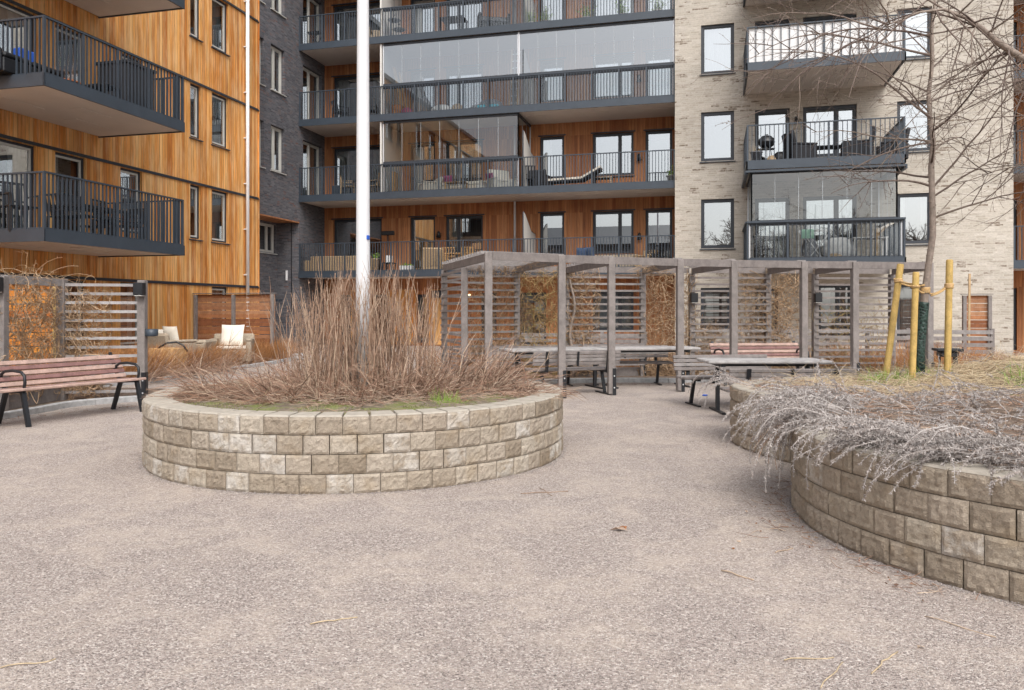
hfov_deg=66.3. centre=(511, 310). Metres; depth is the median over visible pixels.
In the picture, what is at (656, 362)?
slatted bench
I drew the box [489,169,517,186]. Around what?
cream armchair
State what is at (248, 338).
wicker armchair
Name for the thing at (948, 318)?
tree stake
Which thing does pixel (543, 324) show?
climbing vine
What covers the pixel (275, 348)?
shrub
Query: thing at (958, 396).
dead stem litter
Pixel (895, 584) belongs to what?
leaf litter
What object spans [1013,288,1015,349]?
door
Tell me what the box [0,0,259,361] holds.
timber apartment building
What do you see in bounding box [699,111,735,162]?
window
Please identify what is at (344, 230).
window
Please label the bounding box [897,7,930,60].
window
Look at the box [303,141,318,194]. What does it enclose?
door
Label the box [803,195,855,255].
window
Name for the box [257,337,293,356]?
shrub
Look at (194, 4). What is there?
window
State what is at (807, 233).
towel
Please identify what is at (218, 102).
window
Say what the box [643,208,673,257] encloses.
door
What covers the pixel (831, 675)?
straw
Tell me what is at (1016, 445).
trailing perennial
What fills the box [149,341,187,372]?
wooden tub
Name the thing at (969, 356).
shrub
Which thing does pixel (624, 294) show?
window
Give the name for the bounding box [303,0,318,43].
door
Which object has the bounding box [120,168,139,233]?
window
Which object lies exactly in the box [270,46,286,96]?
window
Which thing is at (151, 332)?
ash bowl
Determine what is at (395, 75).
leaning boards
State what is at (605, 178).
side table
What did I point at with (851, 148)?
covered box
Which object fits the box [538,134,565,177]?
door
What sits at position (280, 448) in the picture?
round planter
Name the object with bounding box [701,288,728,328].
window
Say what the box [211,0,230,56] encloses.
window
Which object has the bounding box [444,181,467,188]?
balcony table
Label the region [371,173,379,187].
garden chair
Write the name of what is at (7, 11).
window
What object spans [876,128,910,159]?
wicker armchair
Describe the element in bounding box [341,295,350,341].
door
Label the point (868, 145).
wicker armchair
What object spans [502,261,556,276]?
climbing vine
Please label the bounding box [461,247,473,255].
garden chair
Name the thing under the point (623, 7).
flower pot
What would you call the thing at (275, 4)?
window
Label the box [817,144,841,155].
balcony table
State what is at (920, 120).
window
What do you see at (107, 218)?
garden chair
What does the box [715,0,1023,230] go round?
older tree
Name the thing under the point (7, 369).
park bench
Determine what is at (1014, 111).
door
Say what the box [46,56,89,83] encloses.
potted plant
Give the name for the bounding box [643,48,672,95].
door
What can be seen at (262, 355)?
shrub
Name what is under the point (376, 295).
door
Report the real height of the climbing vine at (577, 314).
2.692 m
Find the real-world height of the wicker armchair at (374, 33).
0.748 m
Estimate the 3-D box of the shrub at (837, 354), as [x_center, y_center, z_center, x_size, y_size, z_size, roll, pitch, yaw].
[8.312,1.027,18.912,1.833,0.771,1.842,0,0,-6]
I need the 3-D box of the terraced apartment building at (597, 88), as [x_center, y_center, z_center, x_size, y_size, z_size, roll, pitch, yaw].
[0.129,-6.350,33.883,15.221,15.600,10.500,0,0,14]
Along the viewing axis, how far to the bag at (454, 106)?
29.93 m
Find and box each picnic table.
[499,347,606,388]
[599,346,700,388]
[696,358,831,414]
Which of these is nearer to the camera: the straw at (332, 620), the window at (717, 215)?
the straw at (332, 620)
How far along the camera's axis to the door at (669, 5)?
31.34 m
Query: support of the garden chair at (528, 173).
on the terraced apartment building at (597, 88)
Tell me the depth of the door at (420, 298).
32.56 m
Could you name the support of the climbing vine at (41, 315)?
attached to the slatted screen
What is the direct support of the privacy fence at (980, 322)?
on the ground at (626, 427)
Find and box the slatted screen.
[0,274,147,410]
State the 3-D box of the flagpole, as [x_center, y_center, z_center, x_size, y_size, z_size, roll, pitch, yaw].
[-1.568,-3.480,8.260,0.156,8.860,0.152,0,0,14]
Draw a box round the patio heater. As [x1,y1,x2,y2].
[381,231,394,269]
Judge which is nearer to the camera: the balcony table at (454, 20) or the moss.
the moss
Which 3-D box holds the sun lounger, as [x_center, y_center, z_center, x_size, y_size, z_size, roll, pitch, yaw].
[2.338,-4.875,28.927,1.968,0.771,0.600,0,0,14]
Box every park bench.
[0,352,145,426]
[709,341,809,385]
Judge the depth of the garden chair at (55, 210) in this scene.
16.53 m
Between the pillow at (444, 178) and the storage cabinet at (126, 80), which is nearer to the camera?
the storage cabinet at (126, 80)
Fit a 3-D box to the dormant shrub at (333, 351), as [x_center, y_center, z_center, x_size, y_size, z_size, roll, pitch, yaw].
[-1.562,0.149,8.297,2.184,1.431,1.944,0,0,3]
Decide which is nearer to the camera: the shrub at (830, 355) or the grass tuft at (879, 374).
the grass tuft at (879, 374)
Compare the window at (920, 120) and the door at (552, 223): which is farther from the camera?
the door at (552, 223)
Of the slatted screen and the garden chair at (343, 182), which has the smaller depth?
the slatted screen
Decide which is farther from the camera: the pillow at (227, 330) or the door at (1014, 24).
the door at (1014, 24)
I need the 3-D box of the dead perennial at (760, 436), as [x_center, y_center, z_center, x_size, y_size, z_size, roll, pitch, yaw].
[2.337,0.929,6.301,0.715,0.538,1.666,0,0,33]
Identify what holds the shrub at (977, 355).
on the ground at (626, 427)
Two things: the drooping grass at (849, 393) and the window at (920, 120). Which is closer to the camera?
the drooping grass at (849, 393)
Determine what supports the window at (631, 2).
in the terraced apartment building at (597, 88)
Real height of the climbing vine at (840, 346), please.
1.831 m
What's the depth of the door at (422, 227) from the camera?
32.29 m
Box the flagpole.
[356,0,369,388]
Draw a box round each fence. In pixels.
[9,284,55,385]
[192,293,275,357]
[520,332,646,359]
[684,327,994,364]
[960,294,992,362]
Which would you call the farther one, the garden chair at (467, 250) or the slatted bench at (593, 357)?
the garden chair at (467, 250)
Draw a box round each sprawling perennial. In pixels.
[140,328,300,403]
[207,348,326,408]
[230,339,335,387]
[289,344,425,409]
[356,336,496,401]
[398,321,563,395]
[413,327,558,386]
[454,342,583,410]
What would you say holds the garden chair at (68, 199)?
on the timber apartment building at (180, 163)
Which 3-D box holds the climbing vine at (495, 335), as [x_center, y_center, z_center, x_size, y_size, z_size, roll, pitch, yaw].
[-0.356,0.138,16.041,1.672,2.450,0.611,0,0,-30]
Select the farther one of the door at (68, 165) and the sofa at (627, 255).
the sofa at (627, 255)
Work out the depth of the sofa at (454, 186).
30.41 m
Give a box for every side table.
[85,83,119,97]
[382,262,395,270]
[595,176,611,182]
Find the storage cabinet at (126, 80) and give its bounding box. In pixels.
[96,59,156,109]
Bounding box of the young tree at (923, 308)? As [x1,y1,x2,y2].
[691,0,1023,375]
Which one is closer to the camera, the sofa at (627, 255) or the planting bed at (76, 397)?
the planting bed at (76, 397)
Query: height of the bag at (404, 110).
0.350 m
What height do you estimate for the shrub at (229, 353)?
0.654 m
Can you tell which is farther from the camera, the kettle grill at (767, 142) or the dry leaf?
the kettle grill at (767, 142)
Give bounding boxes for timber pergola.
[440,251,934,397]
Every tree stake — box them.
[883,264,903,375]
[909,272,919,379]
[944,259,952,373]
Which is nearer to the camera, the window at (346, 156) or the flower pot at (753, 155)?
the flower pot at (753, 155)
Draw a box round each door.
[55,25,80,82]
[55,152,82,230]
[68,280,82,361]
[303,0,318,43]
[303,67,318,118]
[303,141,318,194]
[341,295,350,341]
[376,295,386,339]
[408,68,436,108]
[408,141,436,189]
[408,215,436,268]
[411,0,434,32]
[418,294,427,342]
[521,292,545,343]
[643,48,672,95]
[643,128,673,180]
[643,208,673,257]
[647,0,671,10]
[755,19,789,28]
[755,109,789,159]
[755,198,789,256]
[755,287,777,340]
[1013,23,1015,62]
[1013,111,1015,163]
[1013,200,1015,259]
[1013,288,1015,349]
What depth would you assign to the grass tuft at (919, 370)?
8.82 m
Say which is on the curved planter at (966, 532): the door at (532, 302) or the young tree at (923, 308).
the young tree at (923, 308)
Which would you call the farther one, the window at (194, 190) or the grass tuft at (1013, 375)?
the window at (194, 190)
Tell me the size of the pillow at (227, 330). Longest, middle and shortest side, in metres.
0.600 x 0.560 x 0.150 m
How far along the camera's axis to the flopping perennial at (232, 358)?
17.91 m
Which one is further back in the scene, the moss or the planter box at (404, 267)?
the planter box at (404, 267)
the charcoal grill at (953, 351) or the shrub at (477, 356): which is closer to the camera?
the charcoal grill at (953, 351)
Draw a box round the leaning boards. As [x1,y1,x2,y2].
[392,67,405,105]
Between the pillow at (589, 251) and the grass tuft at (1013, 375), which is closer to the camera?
the grass tuft at (1013, 375)
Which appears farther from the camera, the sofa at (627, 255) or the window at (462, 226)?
the window at (462, 226)
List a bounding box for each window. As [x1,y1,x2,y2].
[0,1,33,52]
[0,139,33,227]
[9,289,33,346]
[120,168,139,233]
[120,282,136,345]
[189,0,203,42]
[189,83,203,141]
[189,184,202,240]
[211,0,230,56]
[211,93,230,150]
[211,190,230,244]
[212,287,225,318]
[260,222,277,254]
[270,0,286,18]
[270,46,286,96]
[270,126,285,174]
[331,0,379,40]
[331,72,379,116]
[331,145,379,192]
[331,217,382,269]
[444,64,484,107]
[444,139,484,180]
[444,214,484,258]
[446,0,481,29]
[482,293,495,333]
[538,57,565,101]
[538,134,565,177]
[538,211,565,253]
[542,0,563,19]
[591,51,634,99]
[591,130,634,176]
[591,209,634,254]
[593,0,633,15]
[593,292,633,329]
[699,23,735,75]
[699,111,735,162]
[699,199,735,249]
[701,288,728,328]
[803,14,855,24]
[803,105,855,156]
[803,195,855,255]
[819,286,849,335]
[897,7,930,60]
[897,100,929,152]
[897,284,921,342]
[898,193,929,245]
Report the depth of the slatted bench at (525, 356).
15.19 m
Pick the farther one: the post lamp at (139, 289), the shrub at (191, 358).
the shrub at (191, 358)
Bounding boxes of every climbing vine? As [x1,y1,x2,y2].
[0,249,92,403]
[47,274,117,399]
[468,265,530,362]
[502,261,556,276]
[508,269,573,377]
[557,263,606,376]
[627,265,674,277]
[634,266,705,375]
[685,314,728,374]
[726,270,798,368]
[809,299,888,374]
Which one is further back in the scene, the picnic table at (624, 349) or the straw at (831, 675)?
the picnic table at (624, 349)
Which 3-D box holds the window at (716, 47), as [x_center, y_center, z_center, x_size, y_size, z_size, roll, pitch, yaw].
[7.085,-8.947,27.026,1.202,1.745,0.399,0,0,14]
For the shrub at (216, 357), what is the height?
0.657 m
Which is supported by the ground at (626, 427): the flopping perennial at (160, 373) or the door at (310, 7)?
the flopping perennial at (160, 373)
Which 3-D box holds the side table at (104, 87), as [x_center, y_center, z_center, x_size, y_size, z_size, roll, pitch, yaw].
[-9.069,-4.750,17.355,0.600,0.400,0.500,0,0,14]
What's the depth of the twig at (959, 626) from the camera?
3.59 m
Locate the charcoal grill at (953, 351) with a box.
[931,348,963,366]
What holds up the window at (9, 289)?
in the timber apartment building at (180, 163)
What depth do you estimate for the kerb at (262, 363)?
19.43 m
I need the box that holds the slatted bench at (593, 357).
[524,350,620,394]
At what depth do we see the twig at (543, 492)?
6.21 m
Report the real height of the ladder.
2.405 m
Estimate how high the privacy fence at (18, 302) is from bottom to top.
1.975 m
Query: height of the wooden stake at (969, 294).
2.431 m
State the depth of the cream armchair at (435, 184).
30.34 m
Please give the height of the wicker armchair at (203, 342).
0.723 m
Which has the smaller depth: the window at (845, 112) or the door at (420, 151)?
the window at (845, 112)
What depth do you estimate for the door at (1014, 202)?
26.58 m
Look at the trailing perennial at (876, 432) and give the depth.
4.52 m
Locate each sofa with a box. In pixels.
[0,47,64,77]
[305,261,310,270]
[311,256,378,271]
[442,180,486,188]
[595,254,637,266]
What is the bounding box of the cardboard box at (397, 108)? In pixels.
[392,104,404,112]
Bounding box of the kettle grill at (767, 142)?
[757,134,773,159]
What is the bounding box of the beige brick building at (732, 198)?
[675,0,1012,355]
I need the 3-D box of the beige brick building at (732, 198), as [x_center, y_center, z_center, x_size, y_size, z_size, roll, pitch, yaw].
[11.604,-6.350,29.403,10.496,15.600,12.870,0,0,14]
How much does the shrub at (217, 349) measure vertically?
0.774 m
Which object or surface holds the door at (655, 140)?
in the terraced apartment building at (597, 88)
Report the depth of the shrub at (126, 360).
15.98 m
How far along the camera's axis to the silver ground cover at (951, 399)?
6.13 m
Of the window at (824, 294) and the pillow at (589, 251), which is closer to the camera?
the window at (824, 294)
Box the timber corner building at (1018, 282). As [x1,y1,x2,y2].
[1013,0,1023,352]
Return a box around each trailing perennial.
[688,364,986,416]
[720,358,869,491]
[790,413,1003,501]
[876,424,1023,493]
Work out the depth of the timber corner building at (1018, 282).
26.46 m
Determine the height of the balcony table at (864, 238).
0.720 m
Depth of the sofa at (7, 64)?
15.27 m
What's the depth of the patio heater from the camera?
31.71 m
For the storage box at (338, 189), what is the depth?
31.33 m
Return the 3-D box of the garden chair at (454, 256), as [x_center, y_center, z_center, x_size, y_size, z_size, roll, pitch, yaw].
[-2.327,-1.940,29.932,0.500,0.900,0.555,0,0,14]
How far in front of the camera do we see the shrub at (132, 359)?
15.36 m
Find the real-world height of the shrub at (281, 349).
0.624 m
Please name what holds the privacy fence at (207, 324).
on the ground at (626, 427)
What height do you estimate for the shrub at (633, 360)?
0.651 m
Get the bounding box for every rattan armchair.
[423,247,442,268]
[633,250,657,265]
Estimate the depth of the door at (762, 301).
26.71 m
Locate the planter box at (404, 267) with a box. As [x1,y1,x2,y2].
[400,263,413,269]
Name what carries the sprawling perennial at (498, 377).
on the round planter at (280, 448)
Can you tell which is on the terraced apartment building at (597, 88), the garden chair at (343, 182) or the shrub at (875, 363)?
the garden chair at (343, 182)
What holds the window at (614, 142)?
in the terraced apartment building at (597, 88)
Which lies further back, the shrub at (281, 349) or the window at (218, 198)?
the window at (218, 198)
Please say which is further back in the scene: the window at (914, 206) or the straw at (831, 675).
the window at (914, 206)
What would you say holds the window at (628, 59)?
in the terraced apartment building at (597, 88)
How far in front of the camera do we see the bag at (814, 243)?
24.71 m
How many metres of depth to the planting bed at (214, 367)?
20.49 m
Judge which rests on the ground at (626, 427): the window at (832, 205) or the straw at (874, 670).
the straw at (874, 670)
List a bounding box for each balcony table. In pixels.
[51,203,130,237]
[440,15,467,30]
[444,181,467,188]
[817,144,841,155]
[850,237,887,255]
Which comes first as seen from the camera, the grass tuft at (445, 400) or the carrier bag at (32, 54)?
the grass tuft at (445, 400)
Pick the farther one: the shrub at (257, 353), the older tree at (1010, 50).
the shrub at (257, 353)
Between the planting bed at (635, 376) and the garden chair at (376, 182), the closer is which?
the planting bed at (635, 376)
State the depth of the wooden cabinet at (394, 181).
31.31 m
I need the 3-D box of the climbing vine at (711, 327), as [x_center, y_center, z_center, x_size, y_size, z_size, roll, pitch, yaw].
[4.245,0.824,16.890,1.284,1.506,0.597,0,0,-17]
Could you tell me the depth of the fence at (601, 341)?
21.87 m
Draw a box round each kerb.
[2,395,146,419]
[89,357,298,386]
[528,374,881,383]
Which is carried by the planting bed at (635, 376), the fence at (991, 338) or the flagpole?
the fence at (991, 338)
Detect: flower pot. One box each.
[526,9,540,21]
[534,5,551,20]
[575,5,596,16]
[614,0,630,13]
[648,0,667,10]
[666,165,672,179]
[750,147,762,159]
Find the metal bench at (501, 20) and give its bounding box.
[477,12,509,26]
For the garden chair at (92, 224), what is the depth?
18.50 m
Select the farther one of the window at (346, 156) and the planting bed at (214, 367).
the window at (346, 156)
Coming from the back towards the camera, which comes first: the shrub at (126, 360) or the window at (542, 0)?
the window at (542, 0)
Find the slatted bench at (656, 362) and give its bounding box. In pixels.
[582,345,672,384]
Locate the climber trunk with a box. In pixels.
[568,279,575,376]
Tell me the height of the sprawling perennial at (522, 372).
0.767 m
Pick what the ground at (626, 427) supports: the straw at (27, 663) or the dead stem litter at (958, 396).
the straw at (27, 663)
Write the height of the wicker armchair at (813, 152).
0.968 m
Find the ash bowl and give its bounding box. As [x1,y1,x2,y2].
[145,329,157,335]
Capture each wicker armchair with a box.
[148,333,196,357]
[196,339,216,357]
[212,333,254,361]
[369,27,379,36]
[529,169,552,185]
[781,130,817,158]
[859,126,874,154]
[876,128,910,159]
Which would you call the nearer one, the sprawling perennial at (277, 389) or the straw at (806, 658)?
the straw at (806, 658)
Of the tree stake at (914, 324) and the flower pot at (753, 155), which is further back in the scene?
the flower pot at (753, 155)
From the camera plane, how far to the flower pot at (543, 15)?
29.23 m
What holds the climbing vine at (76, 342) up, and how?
attached to the slatted screen
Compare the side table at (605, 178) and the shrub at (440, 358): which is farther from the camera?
the side table at (605, 178)
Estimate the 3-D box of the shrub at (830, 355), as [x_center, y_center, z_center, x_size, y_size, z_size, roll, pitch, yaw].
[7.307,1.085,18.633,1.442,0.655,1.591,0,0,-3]
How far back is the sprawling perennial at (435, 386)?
7.57 m
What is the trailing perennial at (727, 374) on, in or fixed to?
on the curved planter at (966, 532)
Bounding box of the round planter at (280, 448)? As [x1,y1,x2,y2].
[141,374,562,493]
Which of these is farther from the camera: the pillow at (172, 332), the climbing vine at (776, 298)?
the pillow at (172, 332)
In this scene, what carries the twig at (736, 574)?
on the ground at (626, 427)
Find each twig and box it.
[521,491,567,493]
[721,570,753,579]
[924,616,995,637]
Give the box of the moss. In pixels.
[186,394,521,413]
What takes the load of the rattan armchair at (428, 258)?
on the terraced apartment building at (597, 88)
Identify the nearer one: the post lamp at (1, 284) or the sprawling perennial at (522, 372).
the sprawling perennial at (522, 372)
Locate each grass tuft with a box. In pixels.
[429,388,471,403]
[841,365,929,385]
[894,362,948,381]
[994,363,1023,387]
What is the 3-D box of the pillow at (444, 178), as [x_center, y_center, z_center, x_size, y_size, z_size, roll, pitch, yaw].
[-2.503,-5.110,30.686,0.400,0.340,0.150,0,14,9]
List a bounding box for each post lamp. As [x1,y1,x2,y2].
[0,277,3,292]
[133,283,145,295]
[690,293,697,302]
[813,293,821,302]
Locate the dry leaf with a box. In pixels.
[610,527,626,529]
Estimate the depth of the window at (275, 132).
29.96 m
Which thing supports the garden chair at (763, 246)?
on the beige brick building at (732, 198)
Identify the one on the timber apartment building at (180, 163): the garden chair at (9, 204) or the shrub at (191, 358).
the garden chair at (9, 204)
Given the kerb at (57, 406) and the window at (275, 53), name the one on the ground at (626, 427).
the kerb at (57, 406)
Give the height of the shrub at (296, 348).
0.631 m
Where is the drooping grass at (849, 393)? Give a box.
[816,383,876,404]
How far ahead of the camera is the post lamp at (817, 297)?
16.79 m
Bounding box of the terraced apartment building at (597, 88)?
[298,0,674,345]
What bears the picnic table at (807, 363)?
on the ground at (626, 427)
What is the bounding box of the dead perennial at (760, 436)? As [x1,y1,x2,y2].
[741,397,849,468]
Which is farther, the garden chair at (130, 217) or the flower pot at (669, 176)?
the flower pot at (669, 176)
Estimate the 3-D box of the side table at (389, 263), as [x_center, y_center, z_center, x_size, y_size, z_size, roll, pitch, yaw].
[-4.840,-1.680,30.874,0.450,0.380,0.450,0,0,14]
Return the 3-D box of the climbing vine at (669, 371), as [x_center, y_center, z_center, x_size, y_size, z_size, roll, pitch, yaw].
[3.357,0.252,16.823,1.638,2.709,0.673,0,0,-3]
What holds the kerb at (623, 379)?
on the ground at (626, 427)
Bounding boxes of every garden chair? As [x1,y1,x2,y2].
[0,181,37,230]
[46,193,80,229]
[63,193,101,233]
[77,206,108,232]
[92,199,126,236]
[111,208,143,238]
[331,99,348,116]
[340,175,353,193]
[369,97,376,112]
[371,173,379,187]
[442,247,458,264]
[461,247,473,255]
[522,165,534,185]
[647,245,665,257]
[753,236,773,256]
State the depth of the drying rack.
24.23 m
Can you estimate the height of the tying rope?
0.216 m
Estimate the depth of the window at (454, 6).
32.74 m
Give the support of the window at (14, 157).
in the timber apartment building at (180, 163)
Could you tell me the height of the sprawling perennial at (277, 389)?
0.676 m
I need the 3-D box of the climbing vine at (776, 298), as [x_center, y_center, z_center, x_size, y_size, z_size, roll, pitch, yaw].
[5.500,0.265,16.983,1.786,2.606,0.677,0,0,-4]
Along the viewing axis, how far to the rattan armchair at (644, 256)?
28.81 m
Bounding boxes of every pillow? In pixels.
[162,326,178,339]
[220,325,243,344]
[443,175,451,182]
[576,248,586,255]
[586,247,593,255]
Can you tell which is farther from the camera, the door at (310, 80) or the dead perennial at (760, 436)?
the door at (310, 80)
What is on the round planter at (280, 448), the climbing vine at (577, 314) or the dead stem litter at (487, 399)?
the dead stem litter at (487, 399)
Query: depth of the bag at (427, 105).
30.20 m
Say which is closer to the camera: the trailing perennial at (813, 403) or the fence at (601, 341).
the trailing perennial at (813, 403)
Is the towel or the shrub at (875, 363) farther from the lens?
the towel
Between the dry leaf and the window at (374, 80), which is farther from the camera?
the window at (374, 80)
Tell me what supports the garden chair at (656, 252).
on the terraced apartment building at (597, 88)
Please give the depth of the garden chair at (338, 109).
31.35 m
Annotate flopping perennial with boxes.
[121,342,209,382]
[159,335,238,378]
[194,335,260,373]
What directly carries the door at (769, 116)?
in the beige brick building at (732, 198)
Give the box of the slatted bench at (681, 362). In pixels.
[673,354,767,406]
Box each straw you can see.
[0,658,55,667]
[310,617,357,624]
[784,657,833,660]
[820,661,842,687]
[871,651,897,673]
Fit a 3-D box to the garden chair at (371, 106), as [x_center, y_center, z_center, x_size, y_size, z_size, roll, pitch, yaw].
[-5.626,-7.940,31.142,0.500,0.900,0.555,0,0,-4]
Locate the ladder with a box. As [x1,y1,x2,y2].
[509,49,518,104]
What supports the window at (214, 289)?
in the timber apartment building at (180, 163)
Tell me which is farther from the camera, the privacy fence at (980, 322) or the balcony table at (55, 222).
the privacy fence at (980, 322)
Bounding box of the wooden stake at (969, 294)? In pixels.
[968,274,970,349]
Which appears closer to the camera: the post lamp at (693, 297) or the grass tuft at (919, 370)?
the grass tuft at (919, 370)
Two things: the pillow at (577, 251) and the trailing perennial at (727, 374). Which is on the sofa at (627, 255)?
the pillow at (577, 251)
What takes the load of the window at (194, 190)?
in the timber apartment building at (180, 163)
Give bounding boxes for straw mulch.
[719,337,1023,408]
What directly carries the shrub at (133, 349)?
on the planting bed at (214, 367)
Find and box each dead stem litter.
[176,356,545,411]
[726,350,1023,488]
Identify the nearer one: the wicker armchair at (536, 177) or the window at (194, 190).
the window at (194, 190)
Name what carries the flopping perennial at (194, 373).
on the ground at (626, 427)
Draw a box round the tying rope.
[894,278,953,295]
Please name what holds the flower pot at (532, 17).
on the terraced apartment building at (597, 88)
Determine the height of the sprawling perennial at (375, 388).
0.681 m
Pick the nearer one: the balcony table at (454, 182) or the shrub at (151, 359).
the shrub at (151, 359)
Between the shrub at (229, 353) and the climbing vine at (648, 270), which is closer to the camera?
the climbing vine at (648, 270)
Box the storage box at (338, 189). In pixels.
[333,185,343,193]
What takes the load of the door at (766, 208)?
in the beige brick building at (732, 198)
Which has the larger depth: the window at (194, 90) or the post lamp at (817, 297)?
the window at (194, 90)
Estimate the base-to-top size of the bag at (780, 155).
0.500 m
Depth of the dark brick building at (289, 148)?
30.88 m
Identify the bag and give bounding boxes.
[13,47,33,61]
[402,107,412,112]
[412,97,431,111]
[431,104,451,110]
[453,103,461,108]
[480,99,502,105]
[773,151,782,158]
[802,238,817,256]
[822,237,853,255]
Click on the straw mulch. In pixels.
(971, 369)
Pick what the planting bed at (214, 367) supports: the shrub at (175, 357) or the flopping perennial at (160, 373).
the shrub at (175, 357)
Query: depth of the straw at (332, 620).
3.64 m
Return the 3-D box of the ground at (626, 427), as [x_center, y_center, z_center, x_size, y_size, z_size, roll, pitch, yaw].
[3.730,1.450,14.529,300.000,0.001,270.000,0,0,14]
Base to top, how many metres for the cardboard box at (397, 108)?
0.500 m
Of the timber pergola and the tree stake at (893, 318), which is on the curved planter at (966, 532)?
the tree stake at (893, 318)
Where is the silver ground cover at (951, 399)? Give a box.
[740,350,1023,479]
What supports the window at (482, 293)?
in the terraced apartment building at (597, 88)
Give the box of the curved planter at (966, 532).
[730,364,1023,604]
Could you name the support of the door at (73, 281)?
in the timber apartment building at (180, 163)
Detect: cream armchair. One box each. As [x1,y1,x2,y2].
[418,177,442,189]
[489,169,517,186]
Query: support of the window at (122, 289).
in the timber apartment building at (180, 163)
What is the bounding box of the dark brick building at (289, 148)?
[260,0,324,346]
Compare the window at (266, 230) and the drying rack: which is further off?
the window at (266, 230)
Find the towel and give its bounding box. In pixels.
[802,229,813,238]
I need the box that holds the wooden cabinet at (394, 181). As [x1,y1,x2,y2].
[392,171,397,190]
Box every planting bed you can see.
[4,387,163,411]
[113,358,281,378]
[432,359,908,378]
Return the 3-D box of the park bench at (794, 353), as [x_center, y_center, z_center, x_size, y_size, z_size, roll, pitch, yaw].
[4.878,1.037,15.380,1.850,0.843,0.722,0,0,-7]
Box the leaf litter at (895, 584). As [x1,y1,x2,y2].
[14,380,980,601]
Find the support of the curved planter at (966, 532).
on the ground at (626, 427)
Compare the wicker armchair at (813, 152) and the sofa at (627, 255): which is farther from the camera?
the sofa at (627, 255)
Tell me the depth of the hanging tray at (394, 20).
30.51 m
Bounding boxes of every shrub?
[70,345,135,381]
[76,341,166,378]
[91,342,170,370]
[99,340,190,376]
[114,343,204,372]
[153,340,226,369]
[185,337,239,365]
[189,342,231,367]
[199,343,251,366]
[211,340,264,364]
[243,344,279,362]
[246,258,464,395]
[254,338,294,360]
[255,339,299,358]
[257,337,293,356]
[260,340,308,357]
[409,344,477,371]
[455,340,512,365]
[616,354,660,366]
[808,347,848,365]
[822,338,885,365]
[847,351,909,374]
[866,338,943,370]
[898,351,966,368]
[906,340,982,365]
[934,348,1007,364]
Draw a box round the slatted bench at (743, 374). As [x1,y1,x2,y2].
[720,369,854,391]
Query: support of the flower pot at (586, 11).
on the terraced apartment building at (597, 88)
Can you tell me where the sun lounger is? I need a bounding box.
[548,165,602,184]
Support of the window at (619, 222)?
in the terraced apartment building at (597, 88)
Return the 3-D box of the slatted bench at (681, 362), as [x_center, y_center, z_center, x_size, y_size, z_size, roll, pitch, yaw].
[3.290,1.069,12.043,1.550,0.752,0.540,0,0,-9]
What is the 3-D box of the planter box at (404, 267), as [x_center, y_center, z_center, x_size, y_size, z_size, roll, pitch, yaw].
[-4.100,-1.687,30.454,0.620,0.394,0.314,0,0,14]
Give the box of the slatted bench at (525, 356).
[493,345,579,385]
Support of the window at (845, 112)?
in the beige brick building at (732, 198)
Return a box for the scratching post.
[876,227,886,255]
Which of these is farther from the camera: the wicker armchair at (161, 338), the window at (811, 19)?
the window at (811, 19)
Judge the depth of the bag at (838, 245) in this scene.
24.27 m
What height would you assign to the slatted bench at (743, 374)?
0.699 m
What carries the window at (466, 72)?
in the terraced apartment building at (597, 88)
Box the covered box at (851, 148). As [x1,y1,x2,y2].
[841,140,860,155]
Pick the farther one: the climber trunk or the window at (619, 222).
the window at (619, 222)
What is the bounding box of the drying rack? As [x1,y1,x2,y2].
[798,229,832,255]
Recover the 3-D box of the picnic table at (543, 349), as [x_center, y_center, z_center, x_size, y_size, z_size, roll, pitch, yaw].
[0.817,1.074,14.462,2.000,0.748,0.730,0,0,-20]
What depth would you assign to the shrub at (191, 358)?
18.25 m
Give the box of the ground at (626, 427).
[0,345,1023,689]
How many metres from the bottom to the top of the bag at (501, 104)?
0.620 m
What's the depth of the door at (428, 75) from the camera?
32.39 m
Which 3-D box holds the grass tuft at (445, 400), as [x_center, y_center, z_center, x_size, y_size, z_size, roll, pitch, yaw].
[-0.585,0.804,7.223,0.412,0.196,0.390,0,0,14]

